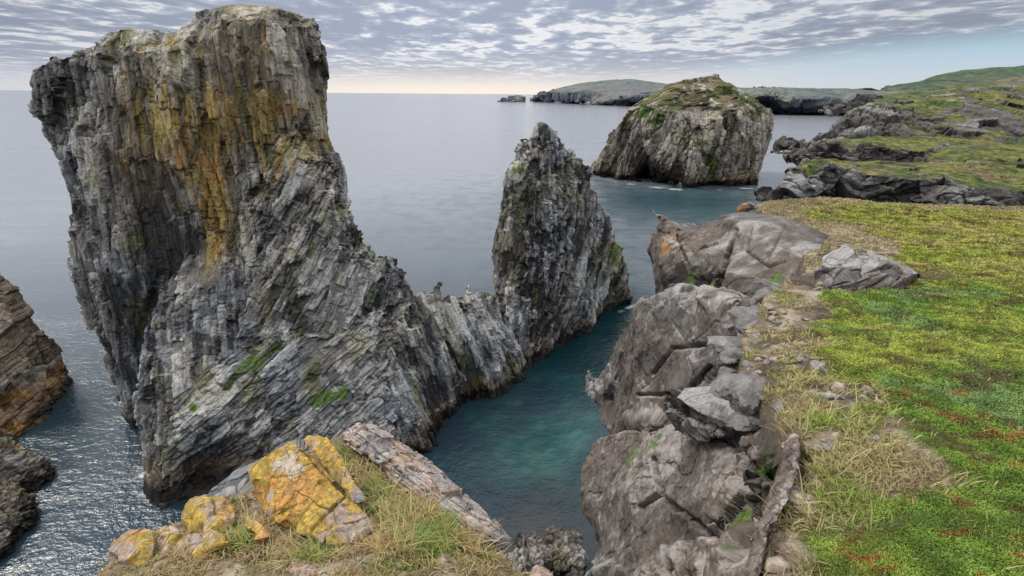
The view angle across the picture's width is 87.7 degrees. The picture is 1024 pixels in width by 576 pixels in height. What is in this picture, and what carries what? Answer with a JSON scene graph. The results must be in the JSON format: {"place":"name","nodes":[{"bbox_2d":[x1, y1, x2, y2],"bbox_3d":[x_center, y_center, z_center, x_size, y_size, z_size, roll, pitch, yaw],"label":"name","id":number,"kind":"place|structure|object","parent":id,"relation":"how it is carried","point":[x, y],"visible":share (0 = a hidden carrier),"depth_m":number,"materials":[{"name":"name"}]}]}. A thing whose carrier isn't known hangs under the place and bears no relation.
{"place":"outdoors","nodes":[
{"label":"outdoors","id":0,"kind":"place"},
{"bbox_2d":[97,438,520,575],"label":"knoll","id":1,"kind":"structure","parent":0,"point":[219,565],"depth_m":7.70,"materials":[{"name":"plant"}]},
{"bbox_2d":[106,528,156,566],"bbox_3d":[-6.174,4.338,8.706,1.613,0.902,0.572,11,22,26],"label":"boulder","id":2,"kind":"object","parent":1,"relation":"on","point":[129,545],"visible":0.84,"depth_m":8.44,"materials":[{"name":"yellow stone"}]},
{"bbox_2d":[156,525,219,558],"bbox_3d":[-5.188,4.179,8.447,1.846,0.812,0.641,9,22,23],"label":"boulder","id":3,"kind":"object","parent":1,"relation":"on","point":[170,537],"visible":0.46,"depth_m":8.50,"materials":[{"name":"beige stone"}]},
{"bbox_2d":[181,494,234,533],"bbox_3d":[-5.241,3.959,9.193,0.701,0.840,1.706,-18,27,-40],"label":"boulder","id":4,"kind":"object","parent":1,"relation":"on","point":[198,513],"visible":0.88,"depth_m":8.93,"materials":[{"name":"yellow stone"}]},
{"bbox_2d":[199,530,227,551],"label":"boulder","id":5,"kind":"object","parent":1,"relation":"on","point":[220,541],"visible":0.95,"depth_m":8.10,"materials":[{"name":"yellow stone"}]},
{"bbox_2d":[208,432,304,496],"bbox_3d":[-7.623,6.037,15.402,3.330,2.440,3.885,0,20,0],"label":"rock slab","id":6,"kind":"object","parent":1,"relation":"on","point":[236,481],"visible":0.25,"depth_m":15.53,"materials":[{"name":"grey stone"}]},
{"bbox_2d":[242,519,270,541],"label":"boulder","id":7,"kind":"object","parent":1,"relation":"on","point":[261,532],"visible":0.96,"depth_m":8.17,"materials":[{"name":"yellow stone"}]},
{"bbox_2d":[289,557,318,574],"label":"stone","id":8,"kind":"object","parent":1,"relation":"on","point":[308,569],"visible":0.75,"depth_m":7.18,"materials":[{"name":"beige stone"}]},
{"bbox_2d":[248,442,374,544],"bbox_3d":[-3.587,3.594,9.128,3.561,0.967,1.137,18,26,39],"label":"boulder","id":9,"kind":"object","parent":1,"relation":"on","point":[290,476],"visible":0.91,"depth_m":8.75,"materials":[{"name":"yellow stone"}]},
{"bbox_2d":[303,435,366,503],"bbox_3d":[-3.058,3.153,9.315,0.411,0.692,2.300,-18,27,-40],"label":"boulder","id":10,"kind":"object","parent":9,"relation":"on","point":[327,453],"visible":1,"depth_m":9.11,"materials":[{"name":"yellow stone"}]},
{"bbox_2d":[91,436,533,575],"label":"dry grass","id":11,"kind":"structure","parent":1,"relation":"on","point":[439,535],"depth_m":7.89,"materials":[{"name":"plant"}]},
{"bbox_2d":[317,570,323,575],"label":"stone","id":12,"kind":"object","parent":1,"relation":"on","point":[320,573],"visible":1,"depth_m":7.02,"materials":[{"name":"beige stone"}]},
{"bbox_2d":[341,422,511,558],"bbox_3d":[-1.713,3.636,10.088,1.282,1.134,5.235,-18,27,-41],"label":"rock slab","id":13,"kind":"object","parent":1,"relation":"on","point":[384,448],"visible":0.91,"depth_m":9.65,"materials":[{"name":"grey stone"}]},
{"bbox_2d":[433,553,456,572],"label":"stone","id":14,"kind":"object","parent":1,"relation":"on","point":[443,562],"visible":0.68,"depth_m":7.28,"materials":[{"name":"beige stone"}]},
{"bbox_2d":[528,564,552,575],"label":"stone","id":15,"kind":"object","parent":1,"relation":"on","point":[538,570],"visible":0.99,"depth_m":7.69,"materials":[{"name":"beige stone"}]},
{"bbox_2d":[0,90,842,575],"bbox_3d":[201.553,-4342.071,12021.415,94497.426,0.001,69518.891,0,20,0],"label":"sea","id":16,"kind":"structure","parent":0,"point":[426,174],"depth_m":97.20,"materials":[{"name":"liquid"}]},
{"bbox_2d":[0,475,41,561],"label":"shore rock","id":17,"kind":"object","parent":16,"relation":"in","point":[19,512],"visible":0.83,"depth_m":38.54,"materials":[{"name":"stone"}]},
{"bbox_2d":[0,429,56,493],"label":"shore rock","id":18,"kind":"object","parent":16,"relation":"in","point":[31,471],"visible":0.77,"depth_m":43.09,"materials":[{"name":"stone"}]},
{"bbox_2d":[0,275,72,437],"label":"cliff rock","id":19,"kind":"object","parent":16,"relation":"in","point":[36,380],"visible":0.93,"depth_m":51.86,"materials":[{"name":"stone"}]},
{"bbox_2d":[27,4,527,509],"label":"sea stack","id":20,"kind":"object","parent":16,"relation":"in","point":[243,294],"visible":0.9,"depth_m":42.84,"materials":[{"name":"stone"}]},
{"bbox_2d":[497,95,525,101],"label":"islet","id":21,"kind":"object","parent":16,"relation":"in","point":[517,98],"visible":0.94,"depth_m":2137.91,"materials":[{"name":"grey stone"}]},
{"bbox_2d":[508,525,589,575],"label":"shore rock","id":22,"kind":"object","parent":16,"relation":"in","point":[558,551],"visible":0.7,"depth_m":36.05,"materials":[{"name":"stone"}]},
{"bbox_2d":[492,122,632,368],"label":"rock pillar","id":23,"kind":"object","parent":16,"relation":"in","point":[560,274],"visible":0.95,"depth_m":63.27,"materials":[{"name":"stone"}]},
{"bbox_2d":[591,74,773,187],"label":"sea island","id":24,"kind":"structure","parent":16,"relation":"in","point":[714,129],"depth_m":186.30,"materials":[{"name":"grey stone"}]},
{"bbox_2d":[0,0,1023,93],"label":"sky","id":25,"kind":"structure","parent":0,"point":[372,46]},
{"bbox_2d":[530,79,772,105],"bbox_3d":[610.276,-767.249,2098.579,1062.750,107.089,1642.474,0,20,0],"label":"coast","id":26,"kind":"structure","parent":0,"point":[623,92],"depth_m":1773.38},
{"bbox_2d":[585,283,760,445],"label":"cliff block","id":27,"kind":"structure","parent":0,"point":[663,354],"depth_m":15.71,"materials":[{"name":"grey stone"}]},
{"bbox_2d":[732,297,750,307],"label":"boulder","id":28,"kind":"object","parent":27,"relation":"on","point":[744,301],"visible":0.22,"depth_m":12.22,"materials":[{"name":"grey stone"}]},
{"bbox_2d":[580,424,778,575],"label":"cliff block","id":29,"kind":"structure","parent":0,"point":[669,500],"depth_m":10.86,"materials":[{"name":"grey stone"}]},
{"bbox_2d":[663,402,730,441],"bbox_3d":[3.969,2.952,11.459,0.650,1.152,2.177,-4,20,-11],"label":"rock slab","id":30,"kind":"object","parent":29,"relation":"on","point":[698,429],"visible":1,"depth_m":11.20,"materials":[{"name":"grey stone"}]},
{"bbox_2d":[676,386,745,431],"bbox_3d":[4.234,2.382,10.724,1.456,1.512,3.289,0,20,0],"label":"rock slab","id":31,"kind":"object","parent":30,"relation":"on","point":[704,401],"visible":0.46,"depth_m":10.77,"materials":[{"name":"grey stone"}]},
{"bbox_2d":[647,208,828,297],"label":"cliff block","id":32,"kind":"structure","parent":0,"point":[740,252],"depth_m":17.69,"materials":[{"name":"grey stone"}]},
{"bbox_2d":[638,87,905,114],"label":"coast","id":33,"kind":"structure","parent":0,"point":[786,100],"depth_m":919.24},
{"bbox_2d":[729,197,1023,575],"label":"plateau","id":34,"kind":"structure","parent":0,"point":[769,440],"depth_m":5.98,"materials":[{"name":"plant"}]},
{"bbox_2d":[709,373,737,400],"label":"rock","id":35,"kind":"object","parent":34,"relation":"on","point":[719,384],"visible":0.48,"depth_m":7.37,"materials":[{"name":"grey stone"}]},
{"bbox_2d":[706,336,741,353],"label":"rock","id":36,"kind":"object","parent":34,"relation":"on","point":[717,343],"visible":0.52,"depth_m":8.66,"materials":[{"name":"grey stone"}]},
{"bbox_2d":[716,357,735,369],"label":"rock","id":37,"kind":"object","parent":34,"relation":"on","point":[719,364],"visible":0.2,"depth_m":8.54,"materials":[{"name":"grey stone"}]},
{"bbox_2d":[716,365,736,377],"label":"rock","id":38,"kind":"object","parent":34,"relation":"on","point":[726,369],"visible":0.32,"depth_m":8.19,"materials":[{"name":"grey stone"}]},
{"bbox_2d":[719,343,737,363],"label":"rock","id":39,"kind":"object","parent":34,"relation":"on","point":[723,355],"visible":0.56,"depth_m":8.38,"materials":[{"name":"grey stone"}]},
{"bbox_2d":[728,348,741,360],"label":"rock","id":40,"kind":"object","parent":34,"relation":"on","point":[736,353],"visible":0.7,"depth_m":8.28,"materials":[{"name":"grey stone"}]},
{"bbox_2d":[730,400,745,413],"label":"rock","id":41,"kind":"object","parent":34,"relation":"on","point":[733,404],"visible":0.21,"depth_m":7.16,"materials":[{"name":"grey stone"}]},
{"bbox_2d":[723,412,760,430],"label":"rock","id":42,"kind":"object","parent":34,"relation":"on","point":[738,421],"visible":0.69,"depth_m":6.92,"materials":[{"name":"grey stone"}]},
{"bbox_2d":[727,306,759,335],"bbox_3d":[4.302,0.633,9.644,0.625,0.324,0.774,4,29,-5],"label":"rock","id":43,"kind":"object","parent":34,"relation":"on","point":[741,316],"visible":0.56,"depth_m":9.68,"materials":[{"name":"grey stone"}]},
{"bbox_2d":[728,371,763,417],"bbox_3d":[3.107,1.376,7.013,0.446,0.230,0.691,0,48,2],"label":"rock","id":44,"kind":"object","parent":34,"relation":"on","point":[741,387],"visible":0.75,"depth_m":6.94,"materials":[{"name":"grey stone"}]},
{"bbox_2d":[737,202,755,211],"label":"boulder","id":45,"kind":"object","parent":34,"relation":"on","point":[746,207],"visible":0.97,"depth_m":22.06,"materials":[{"name":"orange stone"}]},
{"bbox_2d":[741,360,752,367],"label":"rock","id":46,"kind":"object","parent":34,"relation":"on","point":[745,363],"visible":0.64,"depth_m":7.53,"materials":[{"name":"grey stone"}]},
{"bbox_2d":[736,404,759,411],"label":"rock","id":47,"kind":"object","parent":34,"relation":"on","point":[738,407],"visible":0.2,"depth_m":6.96,"materials":[{"name":"grey stone"}]},
{"bbox_2d":[741,320,757,330],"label":"rock","id":48,"kind":"object","parent":34,"relation":"on","point":[745,327],"visible":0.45,"depth_m":9.34,"materials":[{"name":"grey stone"}]},
{"bbox_2d":[748,415,759,425],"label":"rock","id":49,"kind":"object","parent":34,"relation":"on","point":[753,420],"visible":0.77,"depth_m":6.75,"materials":[{"name":"grey stone"}]},
{"bbox_2d":[748,334,759,338],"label":"stone","id":50,"kind":"object","parent":34,"relation":"on","point":[755,336],"visible":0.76,"depth_m":8.52,"materials":[{"name":"grey stone"}]},
{"bbox_2d":[752,307,760,313],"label":"rock","id":51,"kind":"object","parent":34,"relation":"on","point":[755,309],"visible":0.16,"depth_m":10.12,"materials":[{"name":"grey stone"}]},
{"bbox_2d":[755,390,763,400],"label":"rock","id":52,"kind":"object","parent":34,"relation":"on","point":[759,395],"visible":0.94,"depth_m":6.82,"materials":[{"name":"grey stone"}]},
{"bbox_2d":[748,287,772,306],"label":"rock","id":53,"kind":"object","parent":34,"relation":"on","point":[752,301],"visible":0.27,"depth_m":10.95,"materials":[{"name":"grey stone"}]},
{"bbox_2d":[754,289,769,302],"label":"rock","id":54,"kind":"object","parent":34,"relation":"on","point":[760,295],"visible":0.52,"depth_m":10.85,"materials":[{"name":"grey stone"}]},
{"bbox_2d":[748,278,781,294],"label":"rock","id":55,"kind":"object","parent":34,"relation":"on","point":[758,284],"visible":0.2,"depth_m":11.93,"materials":[{"name":"grey stone"}]},
{"bbox_2d":[762,358,770,364],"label":"stone","id":56,"kind":"object","parent":34,"relation":"on","point":[766,360],"visible":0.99,"depth_m":7.52,"materials":[{"name":"grey stone"}]},
{"bbox_2d":[755,287,781,293],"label":"rock","id":57,"kind":"object","parent":34,"relation":"on","point":[774,288],"visible":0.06,"depth_m":11.32,"materials":[{"name":"grey stone"}]},
{"bbox_2d":[767,305,775,310],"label":"stone","id":58,"kind":"object","parent":34,"relation":"on","point":[770,308],"visible":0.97,"depth_m":9.84,"materials":[{"name":"beige stone"}]},
{"bbox_2d":[743,434,800,575],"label":"rock slab","id":59,"kind":"object","parent":34,"relation":"on","point":[766,523],"visible":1,"depth_m":4.33,"materials":[{"name":"grey stone"}]},
{"bbox_2d":[767,316,776,321],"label":"stone","id":60,"kind":"object","parent":34,"relation":"on","point":[772,318],"visible":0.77,"depth_m":9.33,"materials":[{"name":"beige stone"}]},
{"bbox_2d":[768,311,777,314],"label":"stone","id":61,"kind":"object","parent":34,"relation":"on","point":[771,313],"visible":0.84,"depth_m":9.62,"materials":[{"name":"beige stone"}]},
{"bbox_2d":[762,556,791,573],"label":"stone","id":62,"kind":"object","parent":34,"relation":"on","point":[770,564],"visible":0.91,"depth_m":3.77,"materials":[{"name":"beige stone"}]},
{"bbox_2d":[772,402,783,413],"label":"rock","id":63,"kind":"object","parent":34,"relation":"on","point":[777,405],"visible":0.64,"depth_m":6.18,"materials":[{"name":"grey stone"}]},
{"bbox_2d":[787,486,805,501],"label":"stone","id":64,"kind":"object","parent":34,"relation":"on","point":[795,489],"visible":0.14,"depth_m":4.53,"materials":[{"name":"grey stone"}]},
{"bbox_2d":[788,492,807,506],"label":"stone","id":65,"kind":"object","parent":34,"relation":"on","point":[792,497],"visible":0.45,"depth_m":4.39,"materials":[{"name":"beige stone"}]},
{"bbox_2d":[793,505,807,513],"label":"stone","id":66,"kind":"object","parent":34,"relation":"on","point":[795,506],"visible":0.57,"depth_m":4.31,"materials":[{"name":"grey stone"}]},
{"bbox_2d":[803,500,816,513],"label":"stone","id":67,"kind":"object","parent":34,"relation":"on","point":[812,510],"visible":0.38,"depth_m":4.31,"materials":[{"name":"beige stone"}]},
{"bbox_2d":[805,494,817,503],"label":"stone","id":68,"kind":"object","parent":34,"relation":"on","point":[809,498],"visible":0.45,"depth_m":4.39,"materials":[{"name":"beige stone"}]},
{"bbox_2d":[809,356,821,360],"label":"stone","id":69,"kind":"object","parent":34,"relation":"on","point":[817,358],"visible":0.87,"depth_m":7.28,"materials":[{"name":"grey stone"}]},
{"bbox_2d":[809,443,821,452],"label":"stone","id":70,"kind":"object","parent":34,"relation":"on","point":[813,446],"visible":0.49,"depth_m":5.10,"materials":[{"name":"beige stone"}]},
{"bbox_2d":[812,479,822,488],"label":"stone","id":71,"kind":"object","parent":34,"relation":"on","point":[814,480],"visible":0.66,"depth_m":4.57,"materials":[{"name":"grey stone"}]},
{"bbox_2d":[810,360,825,370],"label":"stone","id":72,"kind":"object","parent":34,"relation":"on","point":[815,363],"visible":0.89,"depth_m":7.13,"materials":[{"name":"grey stone"}]},
{"bbox_2d":[816,443,836,452],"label":"stone","id":73,"kind":"object","parent":34,"relation":"on","point":[827,446],"visible":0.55,"depth_m":5.03,"materials":[{"name":"grey stone"}]},
{"bbox_2d":[821,431,838,444],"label":"stone","id":74,"kind":"object","parent":34,"relation":"on","point":[827,438],"visible":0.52,"depth_m":5.12,"materials":[{"name":"beige stone"}]},
{"bbox_2d":[824,392,837,399],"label":"stone","id":75,"kind":"object","parent":34,"relation":"on","point":[830,395],"visible":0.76,"depth_m":6.11,"materials":[{"name":"grey stone"}]},
{"bbox_2d":[830,382,845,392],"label":"stone","id":76,"kind":"object","parent":34,"relation":"on","point":[841,387],"visible":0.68,"depth_m":6.29,"materials":[{"name":"beige stone"}]},
{"bbox_2d":[837,394,844,399],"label":"stone","id":77,"kind":"object","parent":34,"relation":"on","point":[841,398],"visible":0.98,"depth_m":6.03,"materials":[{"name":"grey stone"}]},
{"bbox_2d":[814,244,921,291],"bbox_3d":[7.463,-0.234,11.295,1.831,1.043,2.185,19,27,41],"label":"boulder","id":78,"kind":"object","parent":34,"relation":"on","point":[845,267],"visible":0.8,"depth_m":10.96,"materials":[{"name":"grey stone"}]},
{"bbox_2d":[869,435,880,440],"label":"stone","id":79,"kind":"object","parent":34,"relation":"on","point":[876,436],"visible":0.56,"depth_m":5.07,"materials":[{"name":"grey stone"}]},
{"bbox_2d":[736,196,1023,575],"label":"edge grass","id":80,"kind":"structure","parent":34,"relation":"on","point":[809,416],"depth_m":5.15,"materials":[{"name":"green plant"}]},
{"bbox_2d":[786,200,1023,575],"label":"crowberry mat","id":81,"kind":"object","parent":34,"relation":"on","point":[924,249],"visible":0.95,"depth_m":6.86,"materials":[{"name":"green plant"}]},
{"bbox_2d":[754,158,1023,206],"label":"headland","id":82,"kind":"structure","parent":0,"point":[980,183],"depth_m":36.97,"materials":[{"name":"grey stone"}]},
{"bbox_2d":[770,136,1023,164],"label":"headland","id":83,"kind":"structure","parent":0,"point":[925,149],"depth_m":64.21,"materials":[{"name":"green plant"}]},
{"bbox_2d":[773,85,1023,164],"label":"headland","id":84,"kind":"structure","parent":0,"point":[990,113],"depth_m":99.73,"materials":[{"name":"grey stone"}]},
{"bbox_2d":[818,83,1023,116],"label":"headland","id":85,"kind":"structure","parent":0,"point":[908,97],"depth_m":248.79,"materials":[{"name":"green plant"}]},
{"bbox_2d":[858,65,1023,90],"bbox_3d":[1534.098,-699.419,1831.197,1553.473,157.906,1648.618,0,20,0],"label":"hill","id":86,"kind":"structure","parent":0,"point":[1007,75],"depth_m":1504.77,"materials":[{"name":"green plant"}]}
]}

